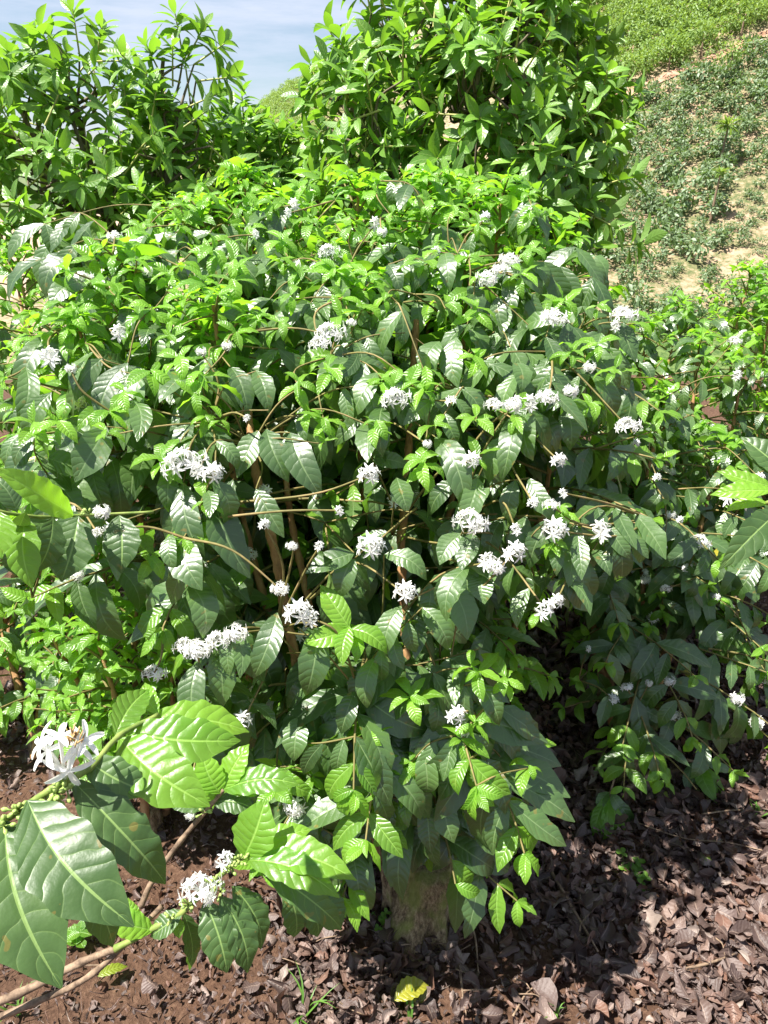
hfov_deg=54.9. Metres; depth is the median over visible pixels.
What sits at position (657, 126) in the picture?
hill shrub
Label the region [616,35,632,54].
grove shrub
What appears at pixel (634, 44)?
grove shrub
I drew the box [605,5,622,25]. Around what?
grove shrub
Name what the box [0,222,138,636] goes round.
coffee bush
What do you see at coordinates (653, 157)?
hill shrub
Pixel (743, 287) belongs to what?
hill shrub
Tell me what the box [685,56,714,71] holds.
hill shrub
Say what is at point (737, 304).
hill shrub
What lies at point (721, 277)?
hill shrub
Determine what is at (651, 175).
hill shrub
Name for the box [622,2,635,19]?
grove shrub
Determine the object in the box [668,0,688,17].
grove shrub
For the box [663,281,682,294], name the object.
hill shrub
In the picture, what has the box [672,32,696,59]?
grove shrub
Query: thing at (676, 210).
hill shrub
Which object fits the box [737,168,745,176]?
hill shrub
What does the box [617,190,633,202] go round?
hill shrub
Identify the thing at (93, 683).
coffee bush
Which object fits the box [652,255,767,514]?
coffee bush
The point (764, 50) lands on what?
hill shrub
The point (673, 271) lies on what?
hill shrub
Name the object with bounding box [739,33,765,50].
hill shrub
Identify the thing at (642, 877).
weed
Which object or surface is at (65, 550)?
coffee branch
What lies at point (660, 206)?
hill shrub
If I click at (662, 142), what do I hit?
hill shrub
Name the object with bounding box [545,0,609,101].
grove planting
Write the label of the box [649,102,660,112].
hill shrub
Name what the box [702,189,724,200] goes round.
hill shrub
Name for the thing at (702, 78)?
hill shrub
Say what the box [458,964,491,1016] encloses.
twig
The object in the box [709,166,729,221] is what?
slim tree
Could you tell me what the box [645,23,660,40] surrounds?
grove shrub
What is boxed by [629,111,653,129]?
hill shrub
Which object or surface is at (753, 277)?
hill shrub
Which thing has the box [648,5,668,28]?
grove shrub
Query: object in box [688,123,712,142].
hill shrub
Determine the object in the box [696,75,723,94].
hill shrub
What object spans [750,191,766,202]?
hill shrub
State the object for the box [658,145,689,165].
hill shrub
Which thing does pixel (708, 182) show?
hill shrub
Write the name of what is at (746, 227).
hill shrub
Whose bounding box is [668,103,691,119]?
hill shrub
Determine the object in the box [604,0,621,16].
grove shrub
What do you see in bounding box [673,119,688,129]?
hill shrub
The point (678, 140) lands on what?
hill shrub
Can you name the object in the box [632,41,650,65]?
grove shrub
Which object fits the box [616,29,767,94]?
path
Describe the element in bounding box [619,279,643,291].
hill shrub
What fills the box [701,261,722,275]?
hill shrub
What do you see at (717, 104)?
hill shrub
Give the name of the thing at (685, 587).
coffee bush
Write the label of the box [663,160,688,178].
hill shrub
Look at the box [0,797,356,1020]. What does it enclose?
coffee branch
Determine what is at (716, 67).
hill shrub
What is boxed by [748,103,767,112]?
hill shrub
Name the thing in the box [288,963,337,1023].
grass tuft
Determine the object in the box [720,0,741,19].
grove shrub
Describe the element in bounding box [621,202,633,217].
hill shrub
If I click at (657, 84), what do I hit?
hill shrub
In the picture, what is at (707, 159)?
hill shrub
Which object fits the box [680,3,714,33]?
grove shrub
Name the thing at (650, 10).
grove shrub
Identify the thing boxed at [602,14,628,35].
grove shrub
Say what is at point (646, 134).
hill shrub
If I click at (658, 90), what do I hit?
hill shrub
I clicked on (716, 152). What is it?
hill shrub
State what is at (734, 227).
hill shrub
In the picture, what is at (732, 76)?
hill shrub
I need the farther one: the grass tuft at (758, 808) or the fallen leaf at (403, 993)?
the grass tuft at (758, 808)
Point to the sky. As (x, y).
(268, 35)
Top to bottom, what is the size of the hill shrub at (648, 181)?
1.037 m
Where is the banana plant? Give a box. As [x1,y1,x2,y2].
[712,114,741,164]
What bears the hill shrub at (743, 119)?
on the ground
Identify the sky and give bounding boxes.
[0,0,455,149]
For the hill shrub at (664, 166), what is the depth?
44.55 m
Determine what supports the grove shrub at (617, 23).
on the ground
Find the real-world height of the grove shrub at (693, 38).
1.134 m
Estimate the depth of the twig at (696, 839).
1.92 m
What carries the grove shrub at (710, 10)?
on the ground
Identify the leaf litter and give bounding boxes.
[0,515,767,1023]
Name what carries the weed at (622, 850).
on the ground
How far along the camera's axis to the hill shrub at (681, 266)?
38.17 m
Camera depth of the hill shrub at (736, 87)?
49.06 m
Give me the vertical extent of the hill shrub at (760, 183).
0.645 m
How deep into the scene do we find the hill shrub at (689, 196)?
41.96 m
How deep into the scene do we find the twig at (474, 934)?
1.64 m
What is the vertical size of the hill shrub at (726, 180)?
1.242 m
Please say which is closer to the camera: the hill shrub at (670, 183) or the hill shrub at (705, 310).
the hill shrub at (705, 310)
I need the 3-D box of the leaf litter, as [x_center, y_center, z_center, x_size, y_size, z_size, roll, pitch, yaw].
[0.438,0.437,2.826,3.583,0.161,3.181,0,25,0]
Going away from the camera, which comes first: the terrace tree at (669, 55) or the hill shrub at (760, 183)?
the hill shrub at (760, 183)
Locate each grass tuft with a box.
[0,981,33,1021]
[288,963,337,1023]
[406,981,412,1023]
[545,1003,563,1018]
[751,801,767,816]
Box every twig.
[84,964,125,966]
[316,935,338,941]
[401,942,446,945]
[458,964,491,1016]
[473,931,478,973]
[512,988,532,1016]
[519,993,538,996]
[550,871,598,951]
[579,912,590,931]
[639,823,761,850]
[685,953,735,970]
[701,809,766,814]
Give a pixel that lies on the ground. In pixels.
(176, 874)
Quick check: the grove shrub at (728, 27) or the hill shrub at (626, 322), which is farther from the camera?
the grove shrub at (728, 27)
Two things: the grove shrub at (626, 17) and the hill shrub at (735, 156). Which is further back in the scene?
the grove shrub at (626, 17)
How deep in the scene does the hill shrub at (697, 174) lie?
43.16 m
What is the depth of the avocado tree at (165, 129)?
2.97 m
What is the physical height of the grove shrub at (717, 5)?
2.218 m
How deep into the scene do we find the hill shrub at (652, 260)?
38.14 m
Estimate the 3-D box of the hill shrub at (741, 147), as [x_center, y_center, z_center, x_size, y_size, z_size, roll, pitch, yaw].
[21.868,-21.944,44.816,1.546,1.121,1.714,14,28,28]
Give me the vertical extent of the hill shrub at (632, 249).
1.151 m
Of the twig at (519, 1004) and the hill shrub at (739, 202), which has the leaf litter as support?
the twig at (519, 1004)
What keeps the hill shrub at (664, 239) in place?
on the ground
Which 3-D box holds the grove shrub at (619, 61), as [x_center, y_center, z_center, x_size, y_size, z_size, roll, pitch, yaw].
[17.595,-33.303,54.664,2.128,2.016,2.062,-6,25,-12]
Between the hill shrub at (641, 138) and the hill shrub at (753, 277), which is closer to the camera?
the hill shrub at (753, 277)
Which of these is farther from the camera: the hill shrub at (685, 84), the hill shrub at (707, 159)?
the hill shrub at (685, 84)
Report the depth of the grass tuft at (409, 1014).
1.53 m
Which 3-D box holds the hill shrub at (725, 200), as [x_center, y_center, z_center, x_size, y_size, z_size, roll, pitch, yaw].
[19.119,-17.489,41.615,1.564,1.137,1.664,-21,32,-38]
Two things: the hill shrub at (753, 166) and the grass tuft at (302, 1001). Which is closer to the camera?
the grass tuft at (302, 1001)
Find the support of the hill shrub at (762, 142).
on the ground
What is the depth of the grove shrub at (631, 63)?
53.03 m
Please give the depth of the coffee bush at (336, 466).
1.41 m
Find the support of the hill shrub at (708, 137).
on the ground
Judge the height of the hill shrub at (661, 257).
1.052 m
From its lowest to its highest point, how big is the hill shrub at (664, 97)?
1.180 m
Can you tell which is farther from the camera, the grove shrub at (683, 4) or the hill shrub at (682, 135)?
the grove shrub at (683, 4)
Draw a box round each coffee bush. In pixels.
[0,156,682,968]
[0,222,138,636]
[0,428,153,759]
[15,586,205,833]
[530,310,647,526]
[532,286,767,799]
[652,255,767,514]
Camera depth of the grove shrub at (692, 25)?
54.95 m
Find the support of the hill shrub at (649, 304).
on the ground
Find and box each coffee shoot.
[589,721,633,838]
[622,756,731,802]
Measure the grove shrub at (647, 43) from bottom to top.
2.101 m
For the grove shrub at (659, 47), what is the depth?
53.93 m
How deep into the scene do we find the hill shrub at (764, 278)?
36.49 m
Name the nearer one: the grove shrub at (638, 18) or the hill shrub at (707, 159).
the hill shrub at (707, 159)
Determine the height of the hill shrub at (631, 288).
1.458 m
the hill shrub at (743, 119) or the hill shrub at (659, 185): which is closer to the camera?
the hill shrub at (659, 185)
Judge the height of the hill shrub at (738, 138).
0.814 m
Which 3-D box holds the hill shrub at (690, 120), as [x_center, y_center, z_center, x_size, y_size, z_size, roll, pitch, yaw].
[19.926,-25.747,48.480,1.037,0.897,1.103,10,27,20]
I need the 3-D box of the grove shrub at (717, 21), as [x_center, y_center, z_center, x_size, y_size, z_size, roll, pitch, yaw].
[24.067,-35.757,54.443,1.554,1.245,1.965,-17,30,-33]
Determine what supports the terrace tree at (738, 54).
on the ground
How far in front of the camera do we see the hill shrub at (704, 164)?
44.18 m
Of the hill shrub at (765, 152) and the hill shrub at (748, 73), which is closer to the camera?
the hill shrub at (765, 152)
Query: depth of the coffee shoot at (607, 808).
1.98 m
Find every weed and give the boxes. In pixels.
[67,921,91,947]
[374,908,390,930]
[615,847,645,871]
[625,857,650,891]
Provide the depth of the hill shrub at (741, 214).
41.12 m
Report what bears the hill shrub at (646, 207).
on the ground
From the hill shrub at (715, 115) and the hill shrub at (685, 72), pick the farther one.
the hill shrub at (685, 72)
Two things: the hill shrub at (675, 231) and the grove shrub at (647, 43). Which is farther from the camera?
the grove shrub at (647, 43)
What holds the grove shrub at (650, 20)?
on the ground
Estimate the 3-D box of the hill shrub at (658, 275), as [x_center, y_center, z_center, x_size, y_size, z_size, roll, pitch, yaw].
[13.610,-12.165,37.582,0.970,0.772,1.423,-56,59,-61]
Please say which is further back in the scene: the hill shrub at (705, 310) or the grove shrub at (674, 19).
the grove shrub at (674, 19)
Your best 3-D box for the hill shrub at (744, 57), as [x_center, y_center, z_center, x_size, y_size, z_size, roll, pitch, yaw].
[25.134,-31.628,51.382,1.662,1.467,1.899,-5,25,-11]
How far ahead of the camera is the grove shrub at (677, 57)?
53.03 m
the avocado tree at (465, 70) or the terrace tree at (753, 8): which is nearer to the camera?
the avocado tree at (465, 70)
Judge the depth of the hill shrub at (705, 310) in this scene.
33.51 m
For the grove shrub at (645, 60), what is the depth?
53.26 m
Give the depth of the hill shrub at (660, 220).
40.60 m
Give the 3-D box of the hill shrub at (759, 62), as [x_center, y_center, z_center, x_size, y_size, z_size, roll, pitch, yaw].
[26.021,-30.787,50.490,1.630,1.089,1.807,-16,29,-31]
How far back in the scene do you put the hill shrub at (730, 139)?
45.41 m
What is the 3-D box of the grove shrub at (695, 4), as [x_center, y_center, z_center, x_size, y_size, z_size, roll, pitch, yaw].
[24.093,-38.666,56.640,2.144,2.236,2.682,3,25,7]
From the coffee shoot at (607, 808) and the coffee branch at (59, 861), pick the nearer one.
the coffee branch at (59, 861)
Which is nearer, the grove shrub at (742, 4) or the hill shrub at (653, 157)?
the hill shrub at (653, 157)
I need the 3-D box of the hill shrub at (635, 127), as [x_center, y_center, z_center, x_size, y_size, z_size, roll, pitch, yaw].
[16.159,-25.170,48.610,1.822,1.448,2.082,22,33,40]
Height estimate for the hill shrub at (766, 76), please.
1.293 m
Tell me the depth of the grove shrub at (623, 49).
54.78 m
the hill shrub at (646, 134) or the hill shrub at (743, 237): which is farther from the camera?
the hill shrub at (646, 134)
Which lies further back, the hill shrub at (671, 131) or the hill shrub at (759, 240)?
the hill shrub at (671, 131)
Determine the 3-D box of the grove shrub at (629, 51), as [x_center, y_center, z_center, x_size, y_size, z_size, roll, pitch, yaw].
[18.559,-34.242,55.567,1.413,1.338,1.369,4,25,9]
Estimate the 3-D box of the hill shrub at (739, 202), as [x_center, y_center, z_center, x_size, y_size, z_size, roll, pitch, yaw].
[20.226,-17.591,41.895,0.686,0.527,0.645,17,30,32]
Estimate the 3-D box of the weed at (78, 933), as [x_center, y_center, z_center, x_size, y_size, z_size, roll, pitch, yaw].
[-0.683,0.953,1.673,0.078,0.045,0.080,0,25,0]
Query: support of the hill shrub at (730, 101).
on the ground
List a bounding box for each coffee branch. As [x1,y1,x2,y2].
[0,468,153,588]
[0,683,248,988]
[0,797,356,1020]
[137,744,299,908]
[710,437,767,569]
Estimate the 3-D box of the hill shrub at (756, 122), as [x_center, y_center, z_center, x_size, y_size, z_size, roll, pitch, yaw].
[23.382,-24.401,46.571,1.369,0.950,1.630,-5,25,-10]
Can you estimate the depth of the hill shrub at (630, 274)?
37.30 m
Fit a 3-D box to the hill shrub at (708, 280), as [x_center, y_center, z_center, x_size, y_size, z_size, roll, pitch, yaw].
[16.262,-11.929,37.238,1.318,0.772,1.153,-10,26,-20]
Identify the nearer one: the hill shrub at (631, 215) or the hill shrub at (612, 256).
the hill shrub at (612, 256)
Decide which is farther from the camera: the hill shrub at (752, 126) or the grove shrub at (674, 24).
the grove shrub at (674, 24)
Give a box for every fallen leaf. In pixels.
[98,963,127,976]
[394,976,428,1001]
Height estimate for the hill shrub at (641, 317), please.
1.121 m
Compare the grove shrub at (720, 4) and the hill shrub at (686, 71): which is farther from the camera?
the grove shrub at (720, 4)
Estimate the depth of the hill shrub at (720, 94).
48.85 m
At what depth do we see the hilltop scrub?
79.94 m
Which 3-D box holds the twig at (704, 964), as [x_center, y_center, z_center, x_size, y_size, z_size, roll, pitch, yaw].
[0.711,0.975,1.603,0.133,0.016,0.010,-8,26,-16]
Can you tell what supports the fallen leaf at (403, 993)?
on the leaf litter
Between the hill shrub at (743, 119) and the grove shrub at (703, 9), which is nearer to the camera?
the hill shrub at (743, 119)
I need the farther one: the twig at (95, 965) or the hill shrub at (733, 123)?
the hill shrub at (733, 123)
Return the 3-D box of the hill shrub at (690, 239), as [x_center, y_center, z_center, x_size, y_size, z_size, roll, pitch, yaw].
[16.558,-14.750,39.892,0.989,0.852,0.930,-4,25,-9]
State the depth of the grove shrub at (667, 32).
55.27 m
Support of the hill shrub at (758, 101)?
on the ground
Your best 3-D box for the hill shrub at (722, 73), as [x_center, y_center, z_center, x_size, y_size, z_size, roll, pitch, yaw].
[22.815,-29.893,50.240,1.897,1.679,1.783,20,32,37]
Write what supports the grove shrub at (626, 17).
on the ground
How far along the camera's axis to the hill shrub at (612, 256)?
38.48 m
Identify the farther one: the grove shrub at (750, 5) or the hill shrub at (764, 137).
the grove shrub at (750, 5)
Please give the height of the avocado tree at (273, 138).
2.039 m
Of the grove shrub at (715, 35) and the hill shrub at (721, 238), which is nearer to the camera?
the hill shrub at (721, 238)
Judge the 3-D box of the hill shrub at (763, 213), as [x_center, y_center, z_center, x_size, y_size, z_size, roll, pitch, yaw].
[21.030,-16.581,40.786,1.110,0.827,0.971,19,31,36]
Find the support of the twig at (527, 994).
on the leaf litter
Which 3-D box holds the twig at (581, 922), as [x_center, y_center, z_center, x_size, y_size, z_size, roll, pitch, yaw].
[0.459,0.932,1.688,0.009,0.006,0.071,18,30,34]
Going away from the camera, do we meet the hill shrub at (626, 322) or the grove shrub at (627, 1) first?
the hill shrub at (626, 322)
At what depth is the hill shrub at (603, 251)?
38.72 m
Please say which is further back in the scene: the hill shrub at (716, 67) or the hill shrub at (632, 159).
the hill shrub at (716, 67)
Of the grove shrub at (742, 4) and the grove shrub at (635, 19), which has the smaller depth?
the grove shrub at (742, 4)
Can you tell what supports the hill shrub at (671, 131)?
on the ground
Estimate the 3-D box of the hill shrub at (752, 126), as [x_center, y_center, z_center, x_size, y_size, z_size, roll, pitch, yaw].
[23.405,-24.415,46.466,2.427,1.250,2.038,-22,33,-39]
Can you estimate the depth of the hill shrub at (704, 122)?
47.44 m
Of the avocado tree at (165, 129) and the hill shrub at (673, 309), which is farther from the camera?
the hill shrub at (673, 309)
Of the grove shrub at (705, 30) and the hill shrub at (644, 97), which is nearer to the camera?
the hill shrub at (644, 97)
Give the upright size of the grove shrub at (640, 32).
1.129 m
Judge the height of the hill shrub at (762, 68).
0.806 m
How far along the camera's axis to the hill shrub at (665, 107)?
49.73 m
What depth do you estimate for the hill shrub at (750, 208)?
41.33 m
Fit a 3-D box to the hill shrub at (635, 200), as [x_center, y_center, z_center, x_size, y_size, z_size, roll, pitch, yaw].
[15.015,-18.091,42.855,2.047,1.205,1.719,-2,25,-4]
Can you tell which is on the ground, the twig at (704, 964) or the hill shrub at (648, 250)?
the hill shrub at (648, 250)
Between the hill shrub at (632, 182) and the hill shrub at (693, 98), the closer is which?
the hill shrub at (632, 182)
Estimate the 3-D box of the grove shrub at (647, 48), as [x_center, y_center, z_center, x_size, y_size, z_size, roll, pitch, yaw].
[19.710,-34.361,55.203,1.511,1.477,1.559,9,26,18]
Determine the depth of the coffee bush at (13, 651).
2.19 m
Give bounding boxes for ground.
[0,0,767,1023]
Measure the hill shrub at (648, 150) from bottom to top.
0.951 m
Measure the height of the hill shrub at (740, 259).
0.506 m
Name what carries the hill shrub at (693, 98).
on the ground
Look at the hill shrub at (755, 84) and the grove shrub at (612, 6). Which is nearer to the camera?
the hill shrub at (755, 84)
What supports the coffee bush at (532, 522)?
on the ground
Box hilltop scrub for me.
[207,25,392,260]
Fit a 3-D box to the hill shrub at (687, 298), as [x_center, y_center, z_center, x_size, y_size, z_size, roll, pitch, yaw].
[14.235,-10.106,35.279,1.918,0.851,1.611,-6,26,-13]
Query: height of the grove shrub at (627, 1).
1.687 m
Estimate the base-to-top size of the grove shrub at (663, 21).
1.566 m
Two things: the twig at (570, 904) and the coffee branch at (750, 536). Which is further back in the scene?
the twig at (570, 904)
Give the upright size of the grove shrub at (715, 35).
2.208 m
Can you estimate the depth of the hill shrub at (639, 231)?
40.74 m
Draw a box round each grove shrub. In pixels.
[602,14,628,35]
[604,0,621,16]
[605,0,631,15]
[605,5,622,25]
[605,15,629,47]
[613,46,635,70]
[613,47,629,64]
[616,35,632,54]
[616,52,644,76]
[619,0,635,13]
[620,1,640,34]
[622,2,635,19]
[624,0,647,24]
[625,14,648,37]
[625,30,646,46]
[625,36,644,50]
[626,46,637,61]
[628,21,656,42]
[629,14,645,26]
[631,21,647,40]
[632,39,664,70]
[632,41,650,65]
[634,47,660,76]
[638,0,667,15]
[638,43,656,56]
[639,27,662,51]
[640,0,668,24]
[642,7,665,29]
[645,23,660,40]
[646,29,678,62]
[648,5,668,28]
[651,5,676,29]
[657,20,682,44]
[657,25,686,53]
[658,33,690,66]
[659,0,675,11]
[664,12,690,38]
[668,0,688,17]
[668,13,684,30]
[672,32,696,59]
[674,0,692,16]
[674,9,695,31]
[677,16,700,37]
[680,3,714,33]
[684,30,705,44]
[686,0,714,22]
[693,0,711,18]
[696,19,717,44]
[698,1,722,24]
[698,16,731,50]
[700,0,727,16]
[702,16,723,36]
[709,0,735,13]
[710,0,743,22]
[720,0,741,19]
[720,13,739,32]
[728,16,749,33]
[736,0,761,22]
[737,0,762,15]
[749,0,767,21]
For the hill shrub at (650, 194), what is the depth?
42.70 m
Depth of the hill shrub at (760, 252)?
38.75 m
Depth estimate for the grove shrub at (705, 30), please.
54.13 m
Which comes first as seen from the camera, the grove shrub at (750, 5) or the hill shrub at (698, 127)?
the hill shrub at (698, 127)
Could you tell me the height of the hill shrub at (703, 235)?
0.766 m
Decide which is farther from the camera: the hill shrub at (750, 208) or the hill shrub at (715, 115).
the hill shrub at (715, 115)
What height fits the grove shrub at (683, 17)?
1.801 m
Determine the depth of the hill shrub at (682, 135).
47.04 m
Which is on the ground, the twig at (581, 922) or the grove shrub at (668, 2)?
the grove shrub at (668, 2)
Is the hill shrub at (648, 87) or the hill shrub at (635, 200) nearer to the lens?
the hill shrub at (635, 200)
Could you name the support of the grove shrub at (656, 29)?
on the ground
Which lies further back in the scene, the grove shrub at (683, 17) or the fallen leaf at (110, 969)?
the grove shrub at (683, 17)
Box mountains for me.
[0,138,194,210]
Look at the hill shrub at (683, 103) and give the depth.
49.50 m
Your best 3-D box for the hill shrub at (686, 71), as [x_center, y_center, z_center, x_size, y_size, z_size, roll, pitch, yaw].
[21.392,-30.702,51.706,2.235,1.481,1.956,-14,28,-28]
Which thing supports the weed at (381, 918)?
on the ground
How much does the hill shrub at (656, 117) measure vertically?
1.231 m
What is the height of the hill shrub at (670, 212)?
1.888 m
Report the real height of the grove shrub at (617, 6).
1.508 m
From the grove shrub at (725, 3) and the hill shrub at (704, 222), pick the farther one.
the grove shrub at (725, 3)
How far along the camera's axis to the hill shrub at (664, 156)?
46.35 m
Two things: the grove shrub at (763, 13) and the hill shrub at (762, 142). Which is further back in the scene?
the grove shrub at (763, 13)
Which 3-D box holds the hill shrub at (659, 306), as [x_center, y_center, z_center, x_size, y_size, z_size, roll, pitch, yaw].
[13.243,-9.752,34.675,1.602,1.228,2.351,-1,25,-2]
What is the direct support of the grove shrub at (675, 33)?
on the ground
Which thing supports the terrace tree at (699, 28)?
on the ground
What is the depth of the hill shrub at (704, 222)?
40.78 m
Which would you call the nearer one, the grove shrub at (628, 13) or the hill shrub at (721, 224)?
the hill shrub at (721, 224)
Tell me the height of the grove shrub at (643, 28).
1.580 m
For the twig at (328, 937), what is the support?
on the leaf litter
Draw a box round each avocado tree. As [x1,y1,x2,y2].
[0,0,258,286]
[159,79,353,263]
[277,0,667,283]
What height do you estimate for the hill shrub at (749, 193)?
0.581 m
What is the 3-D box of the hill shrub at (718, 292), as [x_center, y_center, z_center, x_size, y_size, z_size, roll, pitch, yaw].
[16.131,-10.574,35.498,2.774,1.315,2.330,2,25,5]
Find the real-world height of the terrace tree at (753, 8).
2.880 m
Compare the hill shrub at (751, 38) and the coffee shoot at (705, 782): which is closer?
the coffee shoot at (705, 782)
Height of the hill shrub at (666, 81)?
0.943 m
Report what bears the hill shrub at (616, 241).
on the ground
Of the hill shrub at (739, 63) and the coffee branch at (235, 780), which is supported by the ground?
the hill shrub at (739, 63)
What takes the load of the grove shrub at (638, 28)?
on the ground
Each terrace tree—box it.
[648,34,699,71]
[681,13,714,59]
[703,33,751,70]
[730,0,767,39]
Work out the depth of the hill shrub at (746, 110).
47.46 m
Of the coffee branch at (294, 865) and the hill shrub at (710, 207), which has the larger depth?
the hill shrub at (710, 207)
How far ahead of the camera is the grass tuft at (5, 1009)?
1.53 m
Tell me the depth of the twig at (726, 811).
1.99 m
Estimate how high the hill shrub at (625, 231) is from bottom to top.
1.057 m
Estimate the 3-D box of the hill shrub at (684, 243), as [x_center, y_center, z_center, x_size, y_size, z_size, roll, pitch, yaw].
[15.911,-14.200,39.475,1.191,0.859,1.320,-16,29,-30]
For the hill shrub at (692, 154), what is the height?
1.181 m
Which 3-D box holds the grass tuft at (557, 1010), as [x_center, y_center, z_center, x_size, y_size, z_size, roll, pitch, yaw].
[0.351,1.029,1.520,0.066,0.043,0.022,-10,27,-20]
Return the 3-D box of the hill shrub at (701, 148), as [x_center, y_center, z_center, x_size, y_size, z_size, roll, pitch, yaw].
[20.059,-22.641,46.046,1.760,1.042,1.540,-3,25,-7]
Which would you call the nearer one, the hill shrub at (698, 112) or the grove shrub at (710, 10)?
the hill shrub at (698, 112)
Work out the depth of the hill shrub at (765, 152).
44.19 m
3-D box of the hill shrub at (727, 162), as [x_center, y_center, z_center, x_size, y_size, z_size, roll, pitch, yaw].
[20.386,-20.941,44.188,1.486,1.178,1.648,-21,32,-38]
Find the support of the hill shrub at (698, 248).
on the ground
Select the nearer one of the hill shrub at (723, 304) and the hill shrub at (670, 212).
the hill shrub at (723, 304)
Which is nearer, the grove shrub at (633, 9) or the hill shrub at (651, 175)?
the hill shrub at (651, 175)
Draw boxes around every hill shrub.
[589,248,605,255]
[602,231,618,250]
[603,243,633,264]
[609,277,654,308]
[610,316,639,325]
[613,224,630,236]
[614,262,640,279]
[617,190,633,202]
[619,237,643,256]
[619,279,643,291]
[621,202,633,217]
[623,117,640,139]
[624,305,653,325]
[625,154,640,168]
[626,179,638,194]
[626,189,659,208]
[626,210,643,224]
[627,134,651,154]
[627,161,648,174]
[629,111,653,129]
[629,217,655,237]
[632,89,649,101]
[635,181,665,205]
[636,144,655,158]
[637,80,661,101]
[637,177,657,191]
[637,198,657,215]
[637,245,655,256]
[638,252,659,268]
[638,264,665,280]
[640,296,660,309]
[641,106,668,124]
[641,131,652,143]
[644,84,666,101]
[644,165,672,182]
[646,77,661,89]
[646,133,674,149]
[646,223,684,245]
[647,196,673,213]
[647,289,676,314]
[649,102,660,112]
[649,149,668,164]
[649,182,663,195]
[649,215,674,231]
[651,154,680,180]
[651,193,686,225]
[652,121,670,132]
[653,241,674,261]
[654,92,679,105]
[654,118,689,138]
[654,151,671,161]
[655,308,690,331]
[656,97,671,114]
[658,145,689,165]
[662,76,679,88]
[662,173,691,193]
[662,266,680,275]
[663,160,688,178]
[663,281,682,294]
[664,290,698,308]
[666,202,687,217]
[666,228,683,241]
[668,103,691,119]
[668,129,693,143]
[668,136,693,152]
[668,176,704,211]
[668,213,692,232]
[669,239,693,253]
[671,79,701,92]
[671,262,684,270]
[672,88,692,109]
[672,227,715,261]
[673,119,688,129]
[676,61,699,81]
[678,59,704,84]
[678,85,707,104]
[680,142,701,160]
[681,112,695,125]
[682,231,696,245]
[684,302,713,326]
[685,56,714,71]
[686,166,722,187]
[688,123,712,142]
[688,227,709,241]
[691,59,717,82]
[692,116,709,131]
[692,216,709,228]
[692,277,748,305]
[693,103,714,118]
[693,139,717,157]
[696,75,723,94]
[696,164,718,177]
[696,268,717,282]
[697,160,715,172]
[697,170,725,190]
[697,197,729,219]
[699,124,727,146]
[701,157,716,168]
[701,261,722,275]
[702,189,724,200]
[703,225,736,247]
[704,143,729,157]
[705,61,724,73]
[705,93,726,107]
[707,57,735,84]
[709,112,722,123]
[709,192,736,210]
[710,128,743,149]
[711,91,730,103]
[712,151,738,168]
[712,219,731,234]
[713,300,728,314]
[715,166,739,187]
[715,273,738,284]
[718,88,745,109]
[721,75,760,94]
[723,67,741,83]
[723,93,753,113]
[725,149,742,161]
[726,59,746,73]
[726,117,739,129]
[726,222,738,229]
[728,129,745,141]
[730,115,752,129]
[731,296,752,311]
[732,68,761,82]
[732,279,758,297]
[733,75,767,98]
[733,105,757,120]
[733,140,758,159]
[734,197,744,205]
[735,45,761,67]
[736,210,746,218]
[736,219,752,232]
[736,229,751,243]
[736,254,749,262]
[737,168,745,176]
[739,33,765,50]
[739,113,767,133]
[742,156,767,173]
[742,187,755,197]
[744,34,767,57]
[744,204,756,212]
[745,216,760,225]
[745,273,766,290]
[746,117,767,131]
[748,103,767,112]
[748,246,766,254]
[749,138,767,150]
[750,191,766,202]
[750,235,767,243]
[751,83,767,104]
[751,264,767,283]
[752,53,767,68]
[752,177,767,186]
[755,67,767,76]
[755,147,767,163]
[755,204,767,218]
[757,65,767,82]
[757,130,767,141]
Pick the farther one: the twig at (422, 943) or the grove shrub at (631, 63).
the grove shrub at (631, 63)
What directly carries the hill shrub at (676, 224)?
on the ground
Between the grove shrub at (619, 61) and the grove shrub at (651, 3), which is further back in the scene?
the grove shrub at (651, 3)
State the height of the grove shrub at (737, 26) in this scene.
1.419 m
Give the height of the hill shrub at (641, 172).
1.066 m
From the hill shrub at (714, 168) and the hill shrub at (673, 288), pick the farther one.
the hill shrub at (714, 168)
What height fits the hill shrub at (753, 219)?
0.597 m
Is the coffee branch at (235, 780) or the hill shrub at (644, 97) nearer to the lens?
the coffee branch at (235, 780)
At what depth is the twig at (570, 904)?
1.72 m
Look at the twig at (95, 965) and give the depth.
1.60 m
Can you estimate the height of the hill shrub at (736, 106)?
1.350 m

